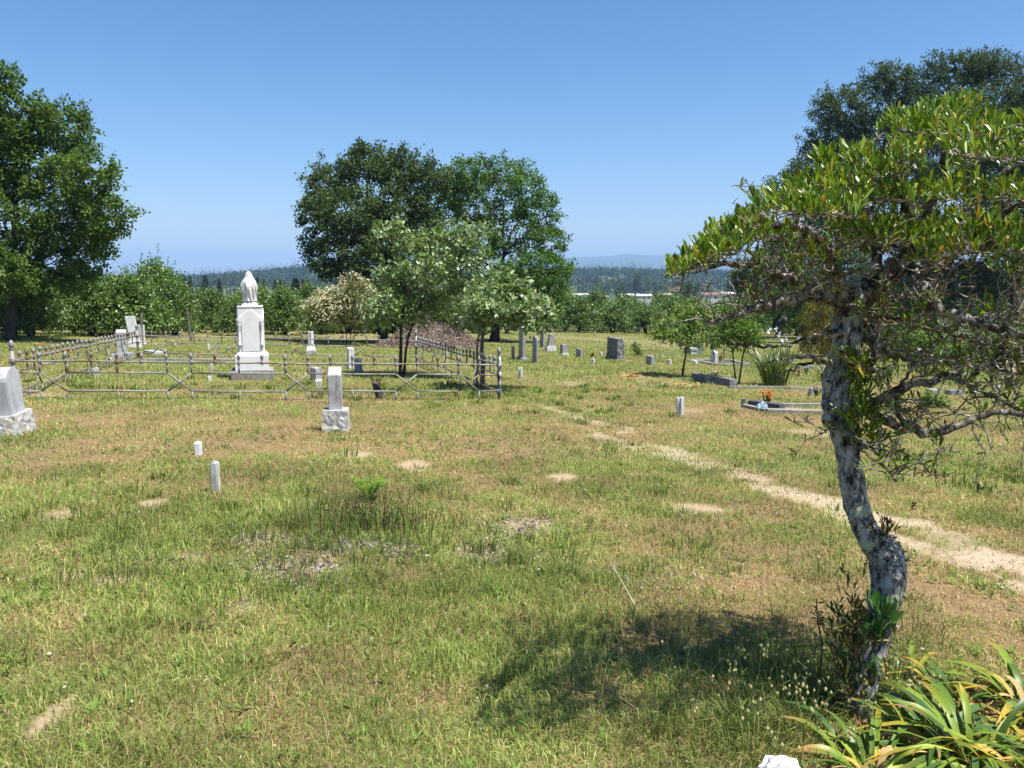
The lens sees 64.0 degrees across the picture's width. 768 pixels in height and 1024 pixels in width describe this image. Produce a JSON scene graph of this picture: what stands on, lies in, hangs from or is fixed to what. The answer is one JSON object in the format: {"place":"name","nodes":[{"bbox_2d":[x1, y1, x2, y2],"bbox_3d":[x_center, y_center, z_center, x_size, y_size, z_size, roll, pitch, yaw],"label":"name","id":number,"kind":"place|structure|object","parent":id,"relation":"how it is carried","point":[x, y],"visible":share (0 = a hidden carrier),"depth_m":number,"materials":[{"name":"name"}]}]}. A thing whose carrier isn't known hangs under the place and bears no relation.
{"place":"outdoors","nodes":[
{"label":"outdoors","id":0,"kind":"place"},
{"bbox_2d":[0,273,1023,767],"bbox_3d":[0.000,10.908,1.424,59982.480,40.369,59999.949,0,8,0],"label":"ground","id":1,"kind":"structure","parent":0,"point":[988,555],"depth_m":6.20,"materials":[{"name":"green plant"}]},
{"bbox_2d":[0,287,20,329],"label":"orchard tree","id":2,"kind":"object","parent":1,"relation":"on","point":[2,311],"visible":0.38,"depth_m":31.81,"materials":[{"name":"green plant"}]},
{"bbox_2d":[0,367,36,435],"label":"headstone","id":3,"kind":"object","parent":1,"relation":"on","point":[16,416],"visible":0.75,"depth_m":9.76,"materials":[{"name":"stone"}]},
{"bbox_2d":[0,282,76,336],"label":"orchard tree","id":4,"kind":"object","parent":1,"relation":"on","point":[28,318],"visible":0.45,"depth_m":33.48,"materials":[{"name":"green plant"}]},
{"bbox_2d":[46,258,93,333],"bbox_3d":[-20.131,-3.908,37.509,3.070,3.686,2.917,1,8,11],"label":"orchard tree","id":5,"kind":"object","parent":1,"relation":"on","point":[61,295],"visible":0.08,"depth_m":37.23,"materials":[{"name":"green plant"}]},
{"bbox_2d":[0,59,150,341],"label":"oak tree","id":6,"kind":"object","parent":1,"relation":"on","point":[26,276],"visible":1,"depth_m":29.12,"materials":[{"name":"green plant"}]},
{"bbox_2d":[57,262,119,336],"bbox_3d":[-18.306,-3.669,35.608,2.948,3.612,2.802,-4,9,-28],"label":"orchard tree","id":7,"kind":"object","parent":1,"relation":"on","point":[78,307],"visible":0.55,"depth_m":35.22,"materials":[{"name":"green plant"}]},
{"bbox_2d":[96,264,126,290],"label":"orchard tree","id":8,"kind":"object","parent":1,"relation":"on","point":[111,277],"visible":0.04,"depth_m":46.37,"materials":[{"name":"green plant"}]},
{"bbox_2d":[111,329,132,358],"bbox_3d":[-10.946,-1.077,22.995,0.528,0.911,0.580,-3,8,-22],"label":"headstone","id":9,"kind":"object","parent":1,"relation":"on","point":[119,352],"visible":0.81,"depth_m":22.80,"materials":[{"name":"grey stone"}]},
{"bbox_2d":[74,264,182,336],"bbox_3d":[-16.899,-3.588,36.331,4.403,3.425,4.634,7,10,44],"label":"orchard tree","id":10,"kind":"object","parent":1,"relation":"on","point":[134,301],"visible":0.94,"depth_m":35.81,"materials":[{"name":"green plant"}]},
{"bbox_2d":[125,316,141,347],"bbox_3d":[-13.132,-1.766,28.416,0.472,1.174,0.300,-2,8,-14],"label":"headstone","id":11,"kind":"object","parent":1,"relation":"on","point":[131,323],"visible":0.63,"depth_m":28.31,"materials":[{"name":"white stone"}]},
{"bbox_2d":[108,244,180,291],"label":"orchard tree","id":12,"kind":"object","parent":1,"relation":"on","point":[143,270],"visible":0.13,"depth_m":43.90,"materials":[{"name":"green plant"}]},
{"bbox_2d":[135,253,190,290],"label":"orchard tree","id":13,"kind":"object","parent":1,"relation":"on","point":[185,283],"visible":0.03,"depth_m":48.92,"materials":[{"name":"green plant"}]},
{"bbox_2d":[140,257,204,333],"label":"orchard tree","id":14,"kind":"object","parent":1,"relation":"on","point":[160,280],"visible":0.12,"depth_m":41.05,"materials":[{"name":"green plant"}]},
{"bbox_2d":[152,270,203,335],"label":"orchard tree","id":15,"kind":"object","parent":1,"relation":"on","point":[172,291],"visible":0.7,"depth_m":38.62,"materials":[{"name":"green plant"}]},
{"bbox_2d":[143,358,234,361],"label":"plot kerb","id":16,"kind":"structure","parent":1,"relation":"on","point":[194,359],"depth_m":22.82,"materials":[{"name":"concrete"}]},
{"bbox_2d":[181,282,205,330],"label":"orchard tree","id":17,"kind":"object","parent":1,"relation":"on","point":[198,304],"visible":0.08,"depth_m":45.74,"materials":[{"name":"green plant"}]},
{"bbox_2d":[188,279,208,326],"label":"orchard tree","id":18,"kind":"object","parent":1,"relation":"on","point":[199,291],"visible":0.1,"depth_m":50.22,"materials":[{"name":"green plant"}]},
{"bbox_2d":[194,441,202,454],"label":"headstone","id":19,"kind":"object","parent":1,"relation":"on","point":[198,447],"visible":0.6,"depth_m":8.78,"materials":[{"name":"white stone"}]},
{"bbox_2d":[195,281,231,332],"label":"orchard tree","id":20,"kind":"object","parent":1,"relation":"on","point":[212,302],"visible":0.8,"depth_m":43.71,"materials":[{"name":"green plant"}]},
{"bbox_2d":[210,461,220,492],"bbox_3d":[-2.582,0.850,7.135,0.067,0.361,0.060,1,8,4],"label":"headstone","id":21,"kind":"object","parent":1,"relation":"on","point":[215,473],"visible":0.84,"depth_m":7.10,"materials":[{"name":"white stone"}]},
{"bbox_2d":[211,292,245,335],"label":"orchard tree","id":22,"kind":"object","parent":1,"relation":"on","point":[227,320],"visible":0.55,"depth_m":40.96,"materials":[{"name":"green plant"}]},
{"bbox_2d":[230,271,273,379],"bbox_3d":[-5.710,-1.251,17.904,0.891,2.412,0.891,-2,8,-16],"label":"monument","id":23,"kind":"object","parent":1,"relation":"on","point":[250,330],"visible":0.99,"depth_m":17.66,"materials":[{"name":"stone"}]},
{"bbox_2d":[8,324,501,399],"bbox_3d":[-5.456,-0.650,19.230,8.059,1.743,10.791,-2,8,-15],"label":"pipe fence","id":24,"kind":"object","parent":1,"relation":"on","point":[13,360],"visible":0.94,"depth_m":14.77,"materials":[{"name":"silver metal"}]},
{"bbox_2d":[232,279,289,333],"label":"orchard tree","id":25,"kind":"object","parent":1,"relation":"on","point":[261,294],"visible":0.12,"depth_m":45.47,"materials":[{"name":"green plant"}]},
{"bbox_2d":[259,279,312,334],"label":"orchard tree","id":26,"kind":"object","parent":1,"relation":"on","point":[284,304],"visible":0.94,"depth_m":44.00,"materials":[{"name":"green plant"}]},
{"bbox_2d":[269,280,308,329],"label":"orchard tree","id":27,"kind":"object","parent":1,"relation":"on","point":[275,291],"visible":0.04,"depth_m":51.15,"materials":[{"name":"green plant"}]},
{"bbox_2d":[290,275,323,328],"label":"orchard tree","id":28,"kind":"object","parent":1,"relation":"on","point":[305,291],"visible":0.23,"depth_m":55.16,"materials":[{"name":"green plant"}]},
{"bbox_2d":[305,331,316,353],"bbox_3d":[-6.869,-1.383,27.964,0.366,0.851,0.366,-2,8,-14],"label":"headstone","id":29,"kind":"object","parent":1,"relation":"on","point":[310,350],"visible":0.89,"depth_m":27.85,"materials":[{"name":"grey stone"}]},
{"bbox_2d":[310,367,322,380],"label":"headstone","id":30,"kind":"object","parent":1,"relation":"on","point":[315,370],"visible":0.56,"depth_m":17.83,"materials":[{"name":"grey stone"}]},
{"bbox_2d":[302,281,340,333],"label":"orchard tree","id":31,"kind":"object","parent":1,"relation":"on","point":[320,330],"visible":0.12,"depth_m":46.47,"materials":[{"name":"green plant"}]},
{"bbox_2d":[322,366,350,431],"bbox_3d":[-2.311,0.233,10.723,0.355,0.913,0.333,-1,8,-6],"label":"headstone","id":32,"kind":"object","parent":1,"relation":"on","point":[335,413],"visible":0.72,"depth_m":10.62,"materials":[{"name":"stone"}]},
{"bbox_2d":[298,271,382,344],"bbox_3d":[-7.122,-3.147,34.219,3.698,3.135,2.872,0,8,0],"label":"flowering shrub","id":33,"kind":"object","parent":1,"relation":"on","point":[338,307],"visible":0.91,"depth_m":33.64,"materials":[{"name":"beige plant"}]},
{"bbox_2d":[346,347,353,368],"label":"headstone","id":34,"kind":"object","parent":1,"relation":"on","point":[350,351],"visible":0.47,"depth_m":21.73,"materials":[{"name":"white stone"}]},
{"bbox_2d":[354,358,362,371],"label":"headstone","id":35,"kind":"object","parent":1,"relation":"on","point":[357,367],"visible":0.55,"depth_m":20.78,"materials":[{"name":"grey stone"}]},
{"bbox_2d":[346,473,386,499],"bbox_3d":[-1.201,0.883,6.931,0.325,0.268,0.346,-6,9,-36],"label":"fern","id":36,"kind":"object","parent":1,"relation":"on","point":[370,490],"visible":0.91,"depth_m":6.92,"materials":[{"name":"green plant"}]},
{"bbox_2d":[260,484,474,548],"bbox_3d":[-1.089,0.932,5.969,1.633,0.407,1.130,0,8,0],"label":"rush tuft","id":37,"kind":"object","parent":1,"relation":"on","point":[382,523],"visible":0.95,"depth_m":5.95,"materials":[{"name":"green plant"}]},
{"bbox_2d":[371,381,384,398],"bbox_3d":[-2.389,0.152,14.705,0.267,0.400,0.215,0,8,0],"label":"headstone","id":38,"kind":"object","parent":1,"relation":"on","point":[377,386],"visible":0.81,"depth_m":14.64,"materials":[{"name":"brown stone"}]},
{"bbox_2d":[290,136,475,341],"bbox_3d":[-5.717,-6.447,36.561,8.619,9.587,6.079,0,8,0],"label":"oak tree","id":39,"kind":"object","parent":1,"relation":"on","point":[356,227],"visible":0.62,"depth_m":35.68,"materials":[{"name":"green plant"}]},
{"bbox_2d":[356,212,504,377],"bbox_3d":[-1.913,-2.104,19.587,3.496,3.927,2.642,0,8,0],"label":"young oak tree","id":40,"kind":"object","parent":1,"relation":"on","point":[463,244],"visible":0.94,"depth_m":19.09,"materials":[{"name":"green plant"}]},
{"bbox_2d":[375,313,485,349],"bbox_3d":[-3.539,-2.251,35.234,5.160,1.984,4.180,0,8,0],"label":"mulch pile","id":41,"kind":"object","parent":1,"relation":"on","point":[452,336],"visible":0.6,"depth_m":34.26,"materials":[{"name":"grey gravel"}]},
{"bbox_2d":[104,508,768,605],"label":"wood litter","id":42,"kind":"object","parent":1,"relation":"on","point":[398,551],"visible":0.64,"depth_m":5.44,"materials":[{"name":"brown wood"}]},
{"bbox_2d":[414,147,578,341],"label":"oak tree","id":43,"kind":"object","parent":1,"relation":"on","point":[465,181],"visible":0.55,"depth_m":42.85,"materials":[{"name":"green plant"}]},
{"bbox_2d":[451,261,559,390],"bbox_3d":[-0.128,-1.171,16.791,2.190,2.696,2.108,2,8,15],"label":"young oak tree","id":44,"kind":"object","parent":1,"relation":"on","point":[508,298],"visible":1,"depth_m":16.62,"materials":[{"name":"green plant"}]},
{"bbox_2d":[517,326,527,360],"bbox_3d":[0.341,-1.347,27.701,0.207,1.226,0.660,-2,8,-14],"label":"headstone","id":45,"kind":"object","parent":1,"relation":"on","point":[522,344],"visible":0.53,"depth_m":27.51,"materials":[{"name":"grey stone"}]},
{"bbox_2d":[532,336,537,362],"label":"headstone","id":46,"kind":"object","parent":1,"relation":"on","point":[534,349],"visible":0.79,"depth_m":26.44,"materials":[{"name":"stone"}]},
{"bbox_2d":[51,257,1020,295],"bbox_3d":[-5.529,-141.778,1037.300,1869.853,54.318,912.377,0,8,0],"label":"forest","id":47,"kind":"object","parent":1,"relation":"on","point":[234,278],"visible":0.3,"depth_m":919.77,"materials":[{"name":"green plant"}]},
{"bbox_2d":[545,334,555,351],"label":"headstone","id":48,"kind":"object","parent":1,"relation":"on","point":[550,346],"visible":0.8,"depth_m":34.28,"materials":[{"name":"white stone"}]},
{"bbox_2d":[535,301,569,331],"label":"orchard tree","id":49,"kind":"object","parent":1,"relation":"on","point":[557,324],"visible":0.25,"depth_m":68.23,"materials":[{"name":"green plant"}]},
{"bbox_2d":[560,344,568,354],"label":"headstone","id":50,"kind":"object","parent":1,"relation":"on","point":[563,348],"visible":0.67,"depth_m":31.95,"materials":[{"name":"white stone"}]},
{"bbox_2d":[549,284,586,330],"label":"orchard tree","id":51,"kind":"object","parent":1,"relation":"on","point":[565,329],"visible":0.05,"depth_m":73.59,"materials":[{"name":"green plant"}]},
{"bbox_2d":[558,288,604,332],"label":"orchard tree","id":52,"kind":"object","parent":1,"relation":"on","point":[574,312],"visible":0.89,"depth_m":68.96,"materials":[{"name":"green plant"}]},
{"bbox_2d":[582,284,611,330],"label":"orchard tree","id":53,"kind":"object","parent":1,"relation":"on","point":[591,298],"visible":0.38,"depth_m":75.67,"materials":[{"name":"green plant"}]},
{"bbox_2d":[590,299,637,332],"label":"orchard tree","id":54,"kind":"object","parent":1,"relation":"on","point":[613,316],"visible":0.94,"depth_m":70.81,"materials":[{"name":"green plant"}]},
{"bbox_2d":[605,337,625,360],"bbox_3d":[3.740,-1.244,29.685,0.329,0.858,1.210,-2,8,-14],"label":"headstone","id":55,"kind":"object","parent":1,"relation":"on","point":[615,347],"visible":0.94,"depth_m":29.36,"materials":[{"name":"stone"}]},
{"bbox_2d":[615,283,630,300],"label":"valley tree","id":56,"kind":"object","parent":1,"relation":"on","point":[620,290],"visible":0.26,"depth_m":329.57,"materials":[{"name":"green plant"}]},
{"bbox_2d":[607,290,644,331],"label":"orchard tree","id":57,"kind":"object","parent":1,"relation":"on","point":[624,299],"visible":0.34,"depth_m":76.64,"materials":[{"name":"green plant"}]},
{"bbox_2d":[630,273,641,298],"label":"valley tree","id":58,"kind":"object","parent":1,"relation":"on","point":[636,283],"visible":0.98,"depth_m":520.16,"materials":[{"name":"green plant"}]},
{"bbox_2d":[636,294,651,304],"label":"valley house","id":59,"kind":"structure","parent":1,"relation":"on","point":[643,297],"depth_m":558.22,"materials":[{"name":"white metal"}]},
{"bbox_2d":[627,297,668,333],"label":"orchard tree","id":60,"kind":"object","parent":1,"relation":"on","point":[643,321],"visible":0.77,"depth_m":72.36,"materials":[{"name":"green plant"}]},
{"bbox_2d":[649,290,666,303],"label":"orchard tree","id":61,"kind":"object","parent":1,"relation":"on","point":[661,296],"visible":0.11,"depth_m":87.66,"materials":[{"name":"green plant"}]},
{"bbox_2d":[651,291,690,332],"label":"orchard tree","id":62,"kind":"object","parent":1,"relation":"on","point":[670,304],"visible":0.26,"depth_m":73.91,"materials":[{"name":"green plant"}]},
{"bbox_2d":[676,397,683,414],"bbox_3d":[2.841,0.403,13.843,0.109,0.364,0.100,-1,8,-5],"label":"grave post","id":63,"kind":"object","parent":1,"relation":"on","point":[680,404],"visible":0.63,"depth_m":13.81,"materials":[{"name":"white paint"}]},
{"bbox_2d":[645,296,718,376],"bbox_3d":[4.680,-1.281,22.383,2.050,2.217,2.028,0,8,0],"label":"sapling","id":64,"kind":"object","parent":1,"relation":"on","point":[667,332],"visible":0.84,"depth_m":22.07,"materials":[{"name":"green plant"}]},
{"bbox_2d":[676,279,700,300],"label":"valley tree","id":65,"kind":"object","parent":1,"relation":"on","point":[691,291],"visible":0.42,"depth_m":229.89,"materials":[{"name":"green plant"}]},
{"bbox_2d":[691,373,704,381],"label":"granite kerb","id":66,"kind":"structure","parent":1,"relation":"on","point":[699,376],"depth_m":21.19,"materials":[{"name":"grey stone"}]},
{"bbox_2d":[699,292,728,305],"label":"valley house","id":67,"kind":"structure","parent":1,"relation":"on","point":[714,296],"depth_m":417.63,"materials":[{"name":"white"}]},
{"bbox_2d":[687,359,750,365],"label":"plot kerb","id":68,"kind":"structure","parent":1,"relation":"on","point":[726,364],"depth_m":28.80,"materials":[{"name":"concrete"}]},
{"bbox_2d":[710,375,736,385],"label":"granite kerb","id":69,"kind":"structure","parent":1,"relation":"on","point":[725,381],"depth_m":19.79,"materials":[{"name":"grey stone"}]},
{"bbox_2d":[705,302,770,383],"bbox_3d":[5.536,-0.994,20.348,1.607,2.074,1.716,0,8,0],"label":"sapling","id":70,"kind":"object","parent":1,"relation":"on","point":[739,325],"visible":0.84,"depth_m":20.06,"materials":[{"name":"green plant"}]},
{"bbox_2d":[721,295,759,330],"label":"orchard tree","id":71,"kind":"object","parent":1,"relation":"on","point":[750,314],"visible":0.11,"depth_m":77.78,"materials":[{"name":"green plant"}]},
{"bbox_2d":[748,303,777,332],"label":"orchard tree","id":72,"kind":"object","parent":1,"relation":"on","point":[764,322],"visible":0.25,"depth_m":80.47,"materials":[{"name":"green plant"}]},
{"bbox_2d":[747,400,784,408],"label":"grave slab","id":73,"kind":"structure","parent":1,"relation":"on","point":[769,404],"depth_m":14.85,"materials":[{"name":"stone"}]},
{"bbox_2d":[735,347,805,385],"bbox_3d":[6.373,-0.467,20.140,1.833,1.093,1.844,0,8,0],"label":"iris clump","id":74,"kind":"object","parent":1,"relation":"on","point":[769,373],"visible":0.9,"depth_m":19.99,"materials":[{"name":"green plant"}]},
{"bbox_2d":[727,386,821,389],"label":"plot kerb","id":75,"kind":"structure","parent":1,"relation":"on","point":[762,387],"depth_m":19.28,"materials":[{"name":"concrete"}]},
{"bbox_2d":[718,236,834,335],"bbox_3d":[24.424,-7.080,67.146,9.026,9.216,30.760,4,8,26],"label":"evergreen oak tree","id":76,"kind":"object","parent":1,"relation":"on","point":[744,274],"visible":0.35,"depth_m":55.82,"materials":[{"name":"green plant"}]},
{"bbox_2d":[757,755,799,767],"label":"white rock","id":77,"kind":"object","parent":1,"relation":"on","point":[779,761],"visible":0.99,"depth_m":2.89,"materials":[{"name":"white stone"}]},
{"bbox_2d":[764,309,795,334],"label":"orchard tree","id":78,"kind":"object","parent":1,"relation":"on","point":[787,330],"visible":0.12,"depth_m":85.05,"materials":[{"name":"green plant"}]},
{"bbox_2d":[741,404,823,413],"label":"plot kerb","id":79,"kind":"structure","parent":1,"relation":"on","point":[779,410],"depth_m":14.41,"materials":[{"name":"stone"}]},
{"bbox_2d":[761,327,811,364],"bbox_3d":[9.918,-1.361,29.715,1.674,1.386,1.304,-2,8,-12],"label":"iris clump","id":80,"kind":"object","parent":1,"relation":"on","point":[784,350],"visible":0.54,"depth_m":29.68,"materials":[{"name":"green plant"}]},
{"bbox_2d":[778,306,810,335],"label":"orchard tree","id":81,"kind":"object","parent":1,"relation":"on","point":[791,321],"visible":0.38,"depth_m":81.86,"materials":[{"name":"green plant"}]},
{"bbox_2d":[783,403,820,406],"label":"plot kerb","id":82,"kind":"structure","parent":1,"relation":"on","point":[802,404],"depth_m":15.59,"materials":[{"name":"concrete"}]},
{"bbox_2d":[652,609,955,764],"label":"quaking grass","id":83,"kind":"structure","parent":1,"relation":"on","point":[802,684],"depth_m":3.40,"materials":[{"name":"green plant"}]},
{"bbox_2d":[794,302,833,357],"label":"golden conifer","id":84,"kind":"object","parent":1,"relation":"on","point":[824,347],"visible":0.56,"depth_m":35.99,"materials":[{"name":"green plant"}]},
{"bbox_2d":[807,598,825,673],"bbox_3d":[1.407,1.177,3.789,0.086,0.414,0.076,6,10,37],"label":"seedling","id":85,"kind":"object","parent":1,"relation":"on","point":[818,623],"visible":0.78,"depth_m":3.78,"materials":[{"name":"green plant"}]},
{"bbox_2d":[809,357,825,381],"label":"iris clump","id":86,"kind":"object","parent":1,"relation":"on","point":[821,375],"visible":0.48,"depth_m":22.05,"materials":[{"name":"green plant"}]},
{"bbox_2d":[655,86,1023,720],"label":"tree","id":87,"kind":"object","parent":1,"relation":"on","point":[856,182],"visible":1,"depth_m":3.27,"materials":[{"name":"green plant"}]},
{"bbox_2d":[773,700,971,767],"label":"lily plant","id":88,"kind":"object","parent":1,"relation":"on","point":[834,752],"visible":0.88,"depth_m":3.05,"materials":[{"name":"green plant"}]},
{"bbox_2d":[760,43,1023,330],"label":"evergreen oak tree","id":89,"kind":"object","parent":1,"relation":"on","point":[980,70],"visible":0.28,"depth_m":65.12,"materials":[{"name":"green plant"}]},
{"bbox_2d":[809,640,989,713],"bbox_3d":[1.835,1.323,3.716,0.639,0.155,0.707,-2,8,-17],"label":"lily plant","id":90,"kind":"object","parent":1,"relation":"on","point":[926,656],"visible":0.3,"depth_m":3.78,"materials":[{"name":"green plant"}]},
{"bbox_2d":[875,312,927,355],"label":"bush","id":91,"kind":"object","parent":1,"relation":"on","point":[894,332],"visible":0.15,"depth_m":40.77,"materials":[{"name":"green plant"}]},
{"bbox_2d":[793,674,1023,767],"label":"lily plant","id":92,"kind":"object","parent":1,"relation":"on","point":[927,710],"visible":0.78,"depth_m":3.12,"materials":[{"name":"green plant"}]},
{"bbox_2d":[884,325,972,365],"bbox_3d":[16.202,-1.419,31.491,4.133,2.187,2.341,-6,10,-38],"label":"bush","id":93,"kind":"object","parent":1,"relation":"on","point":[915,339],"visible":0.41,"depth_m":30.75,"materials":[{"name":"green plant"}]},
{"bbox_2d":[834,685,1023,767],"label":"lily plant","id":94,"kind":"object","parent":1,"relation":"on","point":[916,731],"visible":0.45,"depth_m":3.11,"materials":[{"name":"green plant"}]},
{"bbox_2d":[841,702,1023,767],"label":"lily plant","id":95,"kind":"object","parent":1,"relation":"on","point":[1015,729],"visible":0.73,"depth_m":3.09,"materials":[{"name":"green plant"}]},
{"bbox_2d":[915,387,953,408],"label":"weed bush","id":96,"kind":"object","parent":1,"relation":"on","point":[931,394],"visible":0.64,"depth_m":16.15,"materials":[{"name":"green plant"}]},
{"bbox_2d":[921,349,954,375],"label":"iris clump","id":97,"kind":"object","parent":1,"relation":"on","point":[929,366],"visible":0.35,"depth_m":25.62,"materials":[{"name":"green plant"}]},
{"bbox_2d":[944,389,966,394],"bbox_3d":[10.336,0.238,19.095,0.393,0.191,0.250,-1,8,-5],"label":"kerbstone","id":98,"kind":"object","parent":1,"relation":"on","point":[954,391],"visible":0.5,"depth_m":18.98,"materials":[{"name":"grey stone"}]},
{"bbox_2d":[889,656,1023,740],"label":"lily plant","id":99,"kind":"object","parent":1,"relation":"on","point":[976,718],"visible":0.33,"depth_m":3.60,"materials":[{"name":"green plant"}]},
{"bbox_2d":[915,293,1023,346],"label":"bush","id":100,"kind":"object","parent":1,"relation":"on","point":[951,320],"visible":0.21,"depth_m":48.03,"materials":[{"name":"green plant"}]},
{"bbox_2d":[926,642,1023,736],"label":"lily plant","id":101,"kind":"object","parent":1,"relation":"on","point":[1015,677],"visible":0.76,"depth_m":3.58,"materials":[{"name":"green plant"}]},
{"bbox_2d":[961,328,1023,364],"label":"bush","id":102,"kind":"object","parent":1,"relation":"on","point":[978,353],"visible":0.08,"depth_m":32.68,"materials":[{"name":"green plant"}]},
{"bbox_2d":[981,360,1022,388],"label":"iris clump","id":103,"kind":"object","parent":1,"relation":"on","point":[1010,385],"visible":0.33,"depth_m":21.37,"materials":[{"name":"green plant"}]},
{"bbox_2d":[0,0,1023,275],"label":"sky","id":104,"kind":"structure","parent":0,"point":[643,116],"materials":[{"name":"blue"}]},
{"bbox_2d":[371,254,1002,273],"bbox_3d":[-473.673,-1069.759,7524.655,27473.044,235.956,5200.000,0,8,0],"label":"mountains","id":105,"kind":"structure","parent":0,"point":[653,261],"depth_m":6054.52,"materials":[{"name":"blue"}]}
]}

